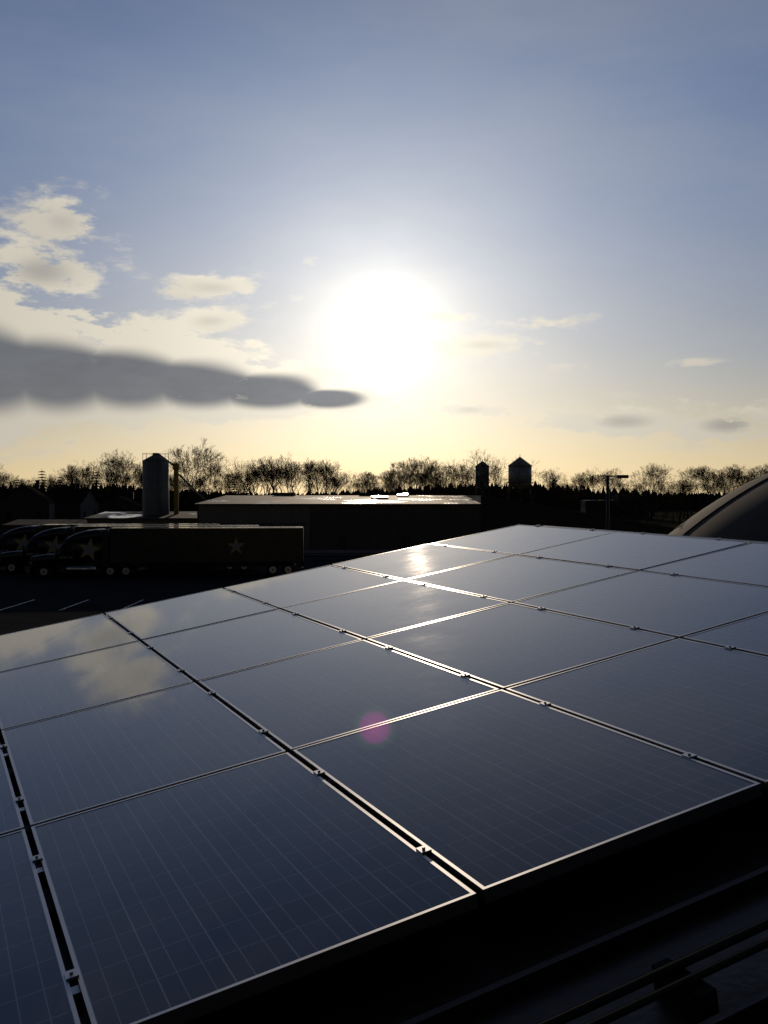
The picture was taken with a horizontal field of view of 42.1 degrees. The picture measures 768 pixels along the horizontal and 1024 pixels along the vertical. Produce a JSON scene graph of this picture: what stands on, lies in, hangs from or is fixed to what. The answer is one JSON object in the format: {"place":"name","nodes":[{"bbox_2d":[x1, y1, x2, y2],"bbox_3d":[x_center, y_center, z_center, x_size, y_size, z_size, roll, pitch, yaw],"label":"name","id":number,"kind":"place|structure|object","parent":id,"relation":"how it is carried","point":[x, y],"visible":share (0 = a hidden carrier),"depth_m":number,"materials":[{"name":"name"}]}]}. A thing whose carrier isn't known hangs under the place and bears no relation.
{"place":"outdoors","nodes":[
{"label":"outdoors","id":0,"kind":"place"},
{"bbox_2d":[0,482,10,498],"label":"house","id":1,"kind":"structure","parent":0,"point":[4,491],"depth_m":187.46,"materials":[{"name":"black"}]},
{"bbox_2d":[0,480,55,532],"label":"house","id":2,"kind":"structure","parent":0,"point":[25,502],"depth_m":181.17,"materials":[{"name":"black"}]},
{"bbox_2d":[2,519,86,531],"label":"storage shed","id":3,"kind":"structure","parent":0,"point":[17,523],"depth_m":125.96,"materials":[{"name":"grey metal"}]},
{"bbox_2d":[99,492,142,512],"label":"house","id":4,"kind":"structure","parent":0,"point":[128,505],"depth_m":211.10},
{"bbox_2d":[0,555,372,634],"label":"parking lot asphalt","id":5,"kind":"structure","parent":0,"point":[56,592],"depth_m":73.97,"materials":[{"name":"black asphalt"}]},
{"bbox_2d":[0,523,219,567],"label":"semi truck","id":6,"kind":"object","parent":5,"relation":"on","point":[15,539],"visible":0.17,"depth_m":92.69,"materials":[{"name":"black paint"}]},
{"bbox_2d":[0,525,258,573],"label":"semi truck","id":7,"kind":"object","parent":5,"relation":"on","point":[40,543],"visible":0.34,"depth_m":88.04,"materials":[{"name":"black paint"}]},
{"bbox_2d":[26,526,303,577],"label":"semi truck","id":8,"kind":"object","parent":5,"relation":"on","point":[109,552],"visible":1,"depth_m":84.35,"materials":[{"name":"black paint"}]},
{"bbox_2d":[304,554,376,554],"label":"parking lot kerb","id":9,"kind":"structure","parent":5,"relation":"on","point":[340,554],"depth_m":114.11,"materials":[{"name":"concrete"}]},
{"bbox_2d":[602,475,628,529],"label":"lot light pole","id":10,"kind":"object","parent":5,"relation":"on","point":[607,497],"visible":0.56,"depth_m":77.89,"materials":[{"name":"grey metal"}]},
{"bbox_2d":[0,495,721,553],"bbox_3d":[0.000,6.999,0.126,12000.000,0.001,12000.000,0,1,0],"label":"ground","id":11,"kind":"structure","parent":0,"point":[667,521],"depth_m":274.66,"materials":[{"name":"black plant"}]},
{"bbox_2d":[0,472,28,491],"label":"tree","id":12,"kind":"object","parent":11,"relation":"on","point":[8,477],"visible":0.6,"depth_m":293.30,"materials":[{"name":"brown plant"}]},
{"bbox_2d":[38,471,47,492],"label":"conifer tree","id":13,"kind":"object","parent":11,"relation":"on","point":[42,489],"visible":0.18,"depth_m":209.63,"materials":[{"name":"green plant"}]},
{"bbox_2d":[27,474,69,488],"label":"tree","id":14,"kind":"object","parent":11,"relation":"on","point":[53,482],"visible":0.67,"depth_m":254.85,"materials":[{"name":"brown plant"}]},
{"bbox_2d":[45,484,100,518],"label":"house","id":15,"kind":"structure","parent":11,"relation":"on","point":[78,503],"depth_m":196.83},
{"bbox_2d":[52,465,98,491],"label":"tree","id":16,"kind":"object","parent":11,"relation":"on","point":[73,475],"visible":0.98,"depth_m":198.95,"materials":[{"name":"brown plant"}]},
{"bbox_2d":[57,477,99,490],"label":"tree","id":17,"kind":"object","parent":11,"relation":"on","point":[89,483],"visible":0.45,"depth_m":240.16,"materials":[{"name":"brown plant"}]},
{"bbox_2d":[66,460,103,488],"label":"tree","id":18,"kind":"object","parent":11,"relation":"on","point":[92,471],"visible":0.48,"depth_m":249.76,"materials":[{"name":"brown plant"}]},
{"bbox_2d":[92,472,104,503],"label":"conifer tree","id":19,"kind":"object","parent":11,"relation":"on","point":[96,488],"visible":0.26,"depth_m":219.70,"materials":[{"name":"green plant"}]},
{"bbox_2d":[88,457,133,497],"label":"tree","id":20,"kind":"object","parent":11,"relation":"on","point":[112,466],"visible":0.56,"depth_m":326.12,"materials":[{"name":"brown plant"}]},
{"bbox_2d":[93,469,132,500],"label":"tree","id":21,"kind":"object","parent":11,"relation":"on","point":[109,480],"visible":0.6,"depth_m":254.23,"materials":[{"name":"brown plant"}]},
{"bbox_2d":[86,463,141,510],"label":"tree","id":22,"kind":"object","parent":11,"relation":"on","point":[122,477],"visible":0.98,"depth_m":195.57,"materials":[{"name":"brown plant"}]},
{"bbox_2d":[97,452,134,495],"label":"tree","id":23,"kind":"object","parent":11,"relation":"on","point":[105,463],"visible":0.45,"depth_m":384.39,"materials":[{"name":"brown plant"}]},
{"bbox_2d":[102,470,138,495],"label":"tree","id":24,"kind":"object","parent":11,"relation":"on","point":[122,482],"visible":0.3,"depth_m":304.19,"materials":[{"name":"brown plant"}]},
{"bbox_2d":[105,449,141,497],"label":"tree","id":25,"kind":"object","parent":11,"relation":"on","point":[127,461],"visible":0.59,"depth_m":237.18,"materials":[{"name":"brown plant"}]},
{"bbox_2d":[83,511,196,523],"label":"warehouse annex","id":26,"kind":"object","parent":11,"relation":"on","point":[124,517],"visible":0.27,"depth_m":121.05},
{"bbox_2d":[135,462,174,491],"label":"tree","id":27,"kind":"object","parent":11,"relation":"on","point":[139,474],"visible":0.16,"depth_m":188.80,"materials":[{"name":"brown plant"}]},
{"bbox_2d":[142,453,205,514],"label":"silo","id":28,"kind":"object","parent":11,"relation":"on","point":[155,483],"visible":0.77,"depth_m":125.21,"materials":[{"name":"metal"}]},
{"bbox_2d":[169,474,182,510],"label":"tree","id":29,"kind":"object","parent":11,"relation":"on","point":[172,491],"visible":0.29,"depth_m":249.70,"materials":[{"name":"brown plant"}]},
{"bbox_2d":[179,482,208,510],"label":"tree","id":30,"kind":"object","parent":11,"relation":"on","point":[187,492],"visible":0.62,"depth_m":229.58,"materials":[{"name":"brown plant"}]},
{"bbox_2d":[169,451,222,510],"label":"tree","id":31,"kind":"object","parent":11,"relation":"on","point":[193,501],"visible":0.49,"depth_m":184.69,"materials":[{"name":"brown plant"}]},
{"bbox_2d":[167,437,226,510],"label":"tree","id":32,"kind":"object","parent":11,"relation":"on","point":[204,456],"visible":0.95,"depth_m":165.20,"materials":[{"name":"brown plant"}]},
{"bbox_2d":[181,475,222,501],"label":"tree","id":33,"kind":"object","parent":11,"relation":"on","point":[201,479],"visible":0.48,"depth_m":242.36,"materials":[{"name":"brown plant"}]},
{"bbox_2d":[201,457,249,497],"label":"tree","id":34,"kind":"object","parent":11,"relation":"on","point":[227,480],"visible":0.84,"depth_m":179.50,"materials":[{"name":"brown plant"}]},
{"bbox_2d":[209,478,241,496],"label":"tree","id":35,"kind":"object","parent":11,"relation":"on","point":[221,488],"visible":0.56,"depth_m":252.34,"materials":[{"name":"brown plant"}]},
{"bbox_2d":[230,470,257,494],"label":"tree","id":36,"kind":"object","parent":11,"relation":"on","point":[239,479],"visible":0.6,"depth_m":252.28,"materials":[{"name":"brown plant"}]},
{"bbox_2d":[229,457,267,494],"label":"tree","id":37,"kind":"object","parent":11,"relation":"on","point":[253,470],"visible":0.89,"depth_m":241.48,"materials":[{"name":"brown plant"}]},
{"bbox_2d":[244,472,275,494],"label":"tree","id":38,"kind":"object","parent":11,"relation":"on","point":[256,480],"visible":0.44,"depth_m":286.02,"materials":[{"name":"brown plant"}]},
{"bbox_2d":[246,461,289,494],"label":"tree","id":39,"kind":"object","parent":11,"relation":"on","point":[268,477],"visible":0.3,"depth_m":287.39,"materials":[{"name":"brown plant"}]},
{"bbox_2d":[254,456,299,494],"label":"tree","id":40,"kind":"object","parent":11,"relation":"on","point":[264,468],"visible":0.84,"depth_m":241.82,"materials":[{"name":"brown plant"}]},
{"bbox_2d":[263,466,305,492],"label":"tree","id":41,"kind":"object","parent":11,"relation":"on","point":[288,475],"visible":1,"depth_m":214.25,"materials":[{"name":"brown plant"}]},
{"bbox_2d":[267,453,309,492],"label":"tree","id":42,"kind":"object","parent":11,"relation":"on","point":[290,470],"visible":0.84,"depth_m":228.83,"materials":[{"name":"brown plant"}]},
{"bbox_2d":[284,466,315,494],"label":"tree","id":43,"kind":"object","parent":11,"relation":"on","point":[306,475],"visible":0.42,"depth_m":302.71,"materials":[{"name":"brown plant"}]},
{"bbox_2d":[295,461,319,493],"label":"tree","id":44,"kind":"object","parent":11,"relation":"on","point":[311,464],"visible":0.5,"depth_m":381.07,"materials":[{"name":"brown plant"}]},
{"bbox_2d":[296,466,344,494],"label":"tree","id":45,"kind":"object","parent":11,"relation":"on","point":[316,480],"visible":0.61,"depth_m":245.08,"materials":[{"name":"brown plant"}]},
{"bbox_2d":[303,468,346,494],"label":"tree","id":46,"kind":"object","parent":11,"relation":"on","point":[313,475],"visible":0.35,"depth_m":307.22,"materials":[{"name":"brown plant"}]},
{"bbox_2d":[301,461,354,494],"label":"tree","id":47,"kind":"object","parent":11,"relation":"on","point":[332,480],"visible":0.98,"depth_m":200.92,"materials":[{"name":"brown plant"}]},
{"bbox_2d":[316,460,339,494],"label":"tree","id":48,"kind":"object","parent":11,"relation":"on","point":[323,467],"visible":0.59,"depth_m":258.06,"materials":[{"name":"brown plant"}]},
{"bbox_2d":[194,493,484,552],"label":"warehouse","id":49,"kind":"structure","parent":11,"relation":"on","point":[369,523],"depth_m":118.04,"materials":[{"name":"beige"}]},
{"bbox_2d":[333,470,390,494],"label":"tree","id":50,"kind":"object","parent":11,"relation":"on","point":[361,480],"visible":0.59,"depth_m":239.74,"materials":[{"name":"brown plant"}]},
{"bbox_2d":[353,472,373,491],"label":"tree","id":51,"kind":"object","parent":11,"relation":"on","point":[365,475],"visible":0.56,"depth_m":403.38,"materials":[{"name":"brown plant"}]},
{"bbox_2d":[3,480,727,509],"bbox_3d":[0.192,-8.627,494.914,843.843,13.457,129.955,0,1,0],"label":"treeline","id":52,"kind":"object","parent":11,"relation":"on","point":[696,502],"visible":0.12,"depth_m":442.13,"materials":[{"name":"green plant"}]},
{"bbox_2d":[353,477,380,493],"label":"tree","id":53,"kind":"object","parent":11,"relation":"on","point":[370,485],"visible":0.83,"depth_m":231.59,"materials":[{"name":"brown plant"}]},
{"bbox_2d":[359,474,389,492],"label":"tree","id":54,"kind":"object","parent":11,"relation":"on","point":[373,475],"visible":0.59,"depth_m":299.95,"materials":[{"name":"brown plant"}]},
{"bbox_2d":[375,470,413,494],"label":"tree","id":55,"kind":"object","parent":11,"relation":"on","point":[390,474],"visible":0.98,"depth_m":219.12,"materials":[{"name":"brown plant"}]},
{"bbox_2d":[383,480,405,494],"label":"tree","id":56,"kind":"object","parent":11,"relation":"on","point":[390,485],"visible":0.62,"depth_m":246.64,"materials":[{"name":"brown plant"}]},
{"bbox_2d":[397,469,418,494],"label":"tree","id":57,"kind":"object","parent":11,"relation":"on","point":[411,481],"visible":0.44,"depth_m":304.79,"materials":[{"name":"brown plant"}]},
{"bbox_2d":[387,456,431,494],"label":"tree","id":58,"kind":"object","parent":11,"relation":"on","point":[406,469],"visible":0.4,"depth_m":408.26,"materials":[{"name":"brown plant"}]},
{"bbox_2d":[395,457,444,494],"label":"tree","id":59,"kind":"object","parent":11,"relation":"on","point":[414,465],"visible":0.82,"depth_m":226.85,"materials":[{"name":"brown plant"}]},
{"bbox_2d":[404,473,445,494],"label":"tree","id":60,"kind":"object","parent":11,"relation":"on","point":[415,480],"visible":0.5,"depth_m":227.36,"materials":[{"name":"brown plant"}]},
{"bbox_2d":[411,465,454,494],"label":"tree","id":61,"kind":"object","parent":11,"relation":"on","point":[425,471],"visible":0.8,"depth_m":204.59,"materials":[{"name":"brown plant"}]},
{"bbox_2d":[408,468,463,494],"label":"tree","id":62,"kind":"object","parent":11,"relation":"on","point":[442,479],"visible":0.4,"depth_m":265.60,"materials":[{"name":"brown plant"}]},
{"bbox_2d":[421,475,461,494],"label":"tree sapling","id":63,"kind":"object","parent":11,"relation":"on","point":[430,481],"visible":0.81,"depth_m":159.78,"materials":[{"name":"brown plant"}]},
{"bbox_2d":[431,458,475,494],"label":"tree sapling","id":64,"kind":"object","parent":11,"relation":"on","point":[467,474],"visible":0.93,"depth_m":151.32,"materials":[{"name":"brown plant"}]},
{"bbox_2d":[440,459,478,494],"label":"tree","id":65,"kind":"object","parent":11,"relation":"on","point":[461,466],"visible":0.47,"depth_m":305.22,"materials":[{"name":"brown plant"}]},
{"bbox_2d":[451,472,481,494],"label":"tree","id":66,"kind":"object","parent":11,"relation":"on","point":[465,475],"visible":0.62,"depth_m":262.00,"materials":[{"name":"brown plant"}]},
{"bbox_2d":[433,446,506,494],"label":"tree sapling","id":67,"kind":"object","parent":11,"relation":"on","point":[485,460],"visible":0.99,"depth_m":148.91,"materials":[{"name":"brown plant"}]},
{"bbox_2d":[464,452,509,496],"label":"tree sapling","id":68,"kind":"object","parent":11,"relation":"on","point":[500,470],"visible":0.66,"depth_m":153.52,"materials":[{"name":"brown plant"}]},
{"bbox_2d":[491,477,536,502],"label":"tree sapling","id":69,"kind":"object","parent":11,"relation":"on","point":[525,495],"visible":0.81,"depth_m":149.64,"materials":[{"name":"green plant"}]},
{"bbox_2d":[482,458,550,500],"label":"tree sapling","id":70,"kind":"object","parent":11,"relation":"on","point":[498,483],"visible":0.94,"depth_m":148.07,"materials":[{"name":"brown plant"}]},
{"bbox_2d":[532,479,561,506],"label":"tree sapling","id":71,"kind":"object","parent":11,"relation":"on","point":[547,499],"visible":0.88,"depth_m":149.60,"materials":[{"name":"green plant"}]},
{"bbox_2d":[535,470,567,506],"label":"tree","id":72,"kind":"object","parent":11,"relation":"on","point":[551,482],"visible":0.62,"depth_m":288.68,"materials":[{"name":"brown plant"}]},
{"bbox_2d":[542,479,563,506],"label":"tree","id":73,"kind":"object","parent":11,"relation":"on","point":[553,485],"visible":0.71,"depth_m":263.05,"materials":[{"name":"brown plant"}]},
{"bbox_2d":[541,468,566,507],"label":"tree","id":74,"kind":"object","parent":11,"relation":"on","point":[552,474],"visible":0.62,"depth_m":405.66,"materials":[{"name":"brown plant"}]},
{"bbox_2d":[466,495,675,534],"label":"warehouse wing","id":75,"kind":"structure","parent":11,"relation":"on","point":[497,513],"depth_m":118.03,"materials":[{"name":"black metal"}]},
{"bbox_2d":[557,480,587,510],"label":"tree","id":76,"kind":"object","parent":11,"relation":"on","point":[572,491],"visible":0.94,"depth_m":189.80,"materials":[{"name":"brown plant"}]},
{"bbox_2d":[565,480,592,511],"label":"tree","id":77,"kind":"object","parent":11,"relation":"on","point":[580,483],"visible":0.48,"depth_m":235.07,"materials":[{"name":"brown plant"}]},
{"bbox_2d":[572,472,594,499],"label":"tree","id":78,"kind":"object","parent":11,"relation":"on","point":[581,478],"visible":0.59,"depth_m":303.88,"materials":[{"name":"brown plant"}]},
{"bbox_2d":[577,466,605,514],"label":"tree","id":79,"kind":"object","parent":11,"relation":"on","point":[593,481],"visible":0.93,"depth_m":252.92,"materials":[{"name":"brown plant"}]},
{"bbox_2d":[590,484,618,515],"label":"tree sapling","id":80,"kind":"object","parent":11,"relation":"on","point":[604,499],"visible":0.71,"depth_m":139.46,"materials":[{"name":"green plant"}]},
{"bbox_2d":[589,468,625,496],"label":"tree","id":81,"kind":"object","parent":11,"relation":"on","point":[609,481],"visible":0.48,"depth_m":300.12,"materials":[{"name":"brown plant"}]},
{"bbox_2d":[583,488,635,518],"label":"tree sapling","id":82,"kind":"object","parent":11,"relation":"on","point":[617,506],"visible":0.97,"depth_m":134.40,"materials":[{"name":"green plant"}]},
{"bbox_2d":[580,492,648,517],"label":"building","id":83,"kind":"structure","parent":11,"relation":"on","point":[583,509],"depth_m":286.07,"materials":[{"name":"black"}]},
{"bbox_2d":[600,471,636,517],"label":"tree","id":84,"kind":"object","parent":11,"relation":"on","point":[622,486],"visible":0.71,"depth_m":235.89,"materials":[{"name":"brown plant"}]},
{"bbox_2d":[612,484,646,520],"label":"tree","id":85,"kind":"object","parent":11,"relation":"on","point":[629,497],"visible":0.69,"depth_m":250.07,"materials":[{"name":"brown plant"}]},
{"bbox_2d":[604,488,659,521],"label":"tree sapling","id":86,"kind":"object","parent":11,"relation":"on","point":[638,504],"visible":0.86,"depth_m":139.54,"materials":[{"name":"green plant"}]},
{"bbox_2d":[627,463,673,520],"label":"tree","id":87,"kind":"object","parent":11,"relation":"on","point":[653,475],"visible":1,"depth_m":259.16,"materials":[{"name":"brown plant"}]},
{"bbox_2d":[632,482,676,522],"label":"tree","id":88,"kind":"object","parent":11,"relation":"on","point":[650,495],"visible":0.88,"depth_m":159.33,"materials":[{"name":"brown plant"}]},
{"bbox_2d":[644,465,669,515],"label":"tree","id":89,"kind":"object","parent":11,"relation":"on","point":[656,480],"visible":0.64,"depth_m":320.40,"materials":[{"name":"brown plant"}]},
{"bbox_2d":[634,490,685,524],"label":"tree sapling","id":90,"kind":"object","parent":11,"relation":"on","point":[672,501],"visible":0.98,"depth_m":139.92,"materials":[{"name":"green plant"}]},
{"bbox_2d":[658,479,692,525],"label":"tree","id":91,"kind":"object","parent":11,"relation":"on","point":[680,490],"visible":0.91,"depth_m":169.91,"materials":[{"name":"brown plant"}]},
{"bbox_2d":[672,480,701,519],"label":"tree","id":92,"kind":"object","parent":11,"relation":"on","point":[690,489],"visible":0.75,"depth_m":229.15,"materials":[{"name":"brown plant"}]},
{"bbox_2d":[674,466,710,513],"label":"tree","id":93,"kind":"object","parent":11,"relation":"on","point":[693,483],"visible":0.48,"depth_m":351.30,"materials":[{"name":"brown plant"}]},
{"bbox_2d":[678,466,714,510],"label":"tree","id":94,"kind":"object","parent":11,"relation":"on","point":[701,499],"visible":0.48,"depth_m":280.33,"materials":[{"name":"brown plant"}]},
{"bbox_2d":[690,465,731,505],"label":"tree","id":95,"kind":"object","parent":11,"relation":"on","point":[699,475],"visible":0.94,"depth_m":256.40,"materials":[{"name":"brown plant"}]},
{"bbox_2d":[701,480,729,500],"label":"tree","id":96,"kind":"object","parent":11,"relation":"on","point":[720,484],"visible":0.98,"depth_m":185.39,"materials":[{"name":"brown plant"}]},
{"bbox_2d":[668,473,767,541],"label":"curved roof","id":97,"kind":"structure","parent":11,"relation":"on","point":[740,513],"depth_m":52.79,"materials":[{"name":"metal"}]},
{"bbox_2d":[708,473,739,495],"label":"tree","id":98,"kind":"object","parent":11,"relation":"on","point":[729,478],"visible":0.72,"depth_m":254.90,"materials":[{"name":"brown plant"}]},
{"bbox_2d":[718,464,746,487],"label":"tree","id":99,"kind":"object","parent":11,"relation":"on","point":[733,472],"visible":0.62,"depth_m":355.66,"materials":[{"name":"brown plant"}]},
{"bbox_2d":[731,469,758,489],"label":"tree","id":100,"kind":"object","parent":11,"relation":"on","point":[745,477],"visible":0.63,"depth_m":248.26,"materials":[{"name":"brown plant"}]},
{"bbox_2d":[0,525,767,1023],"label":"building roof","id":101,"kind":"structure","parent":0,"point":[548,947],"depth_m":2.59,"materials":[{"name":"black metal"}]},
{"bbox_2d":[0,0,767,494],"label":"sky","id":102,"kind":"structure","parent":0,"point":[362,235],"materials":[{"name":"blue"}]},
{"bbox_2d":[475,460,490,495],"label":"silo","id":103,"kind":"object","parent":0,"point":[479,472],"depth_m":417.53,"materials":[{"name":"paint"}]},
{"bbox_2d":[506,457,533,503],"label":"silo","id":104,"kind":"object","parent":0,"point":[512,475],"depth_m":326.88,"materials":[{"name":"paint"}]},
{"bbox_3d":[6.222,3.727,-0.066,38.502,6.550,33.638,0,1,0],"label":"building","id":105,"kind":"object","parent":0,"visible":0},
{"bbox_2d":[0,525,767,1023],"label":"solar array","id":106,"kind":"object","parent":105,"relation":"on","point":[230,795],"visible":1,"depth_m":3.84,"materials":[{"name":"blue glass"}]},
{"bbox_2d":[536,917,767,1023],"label":"roof conduit run","id":107,"kind":"object","parent":105,"relation":"on","point":[675,981],"visible":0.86,"depth_m":2.25,"materials":[{"name":"black metal"}]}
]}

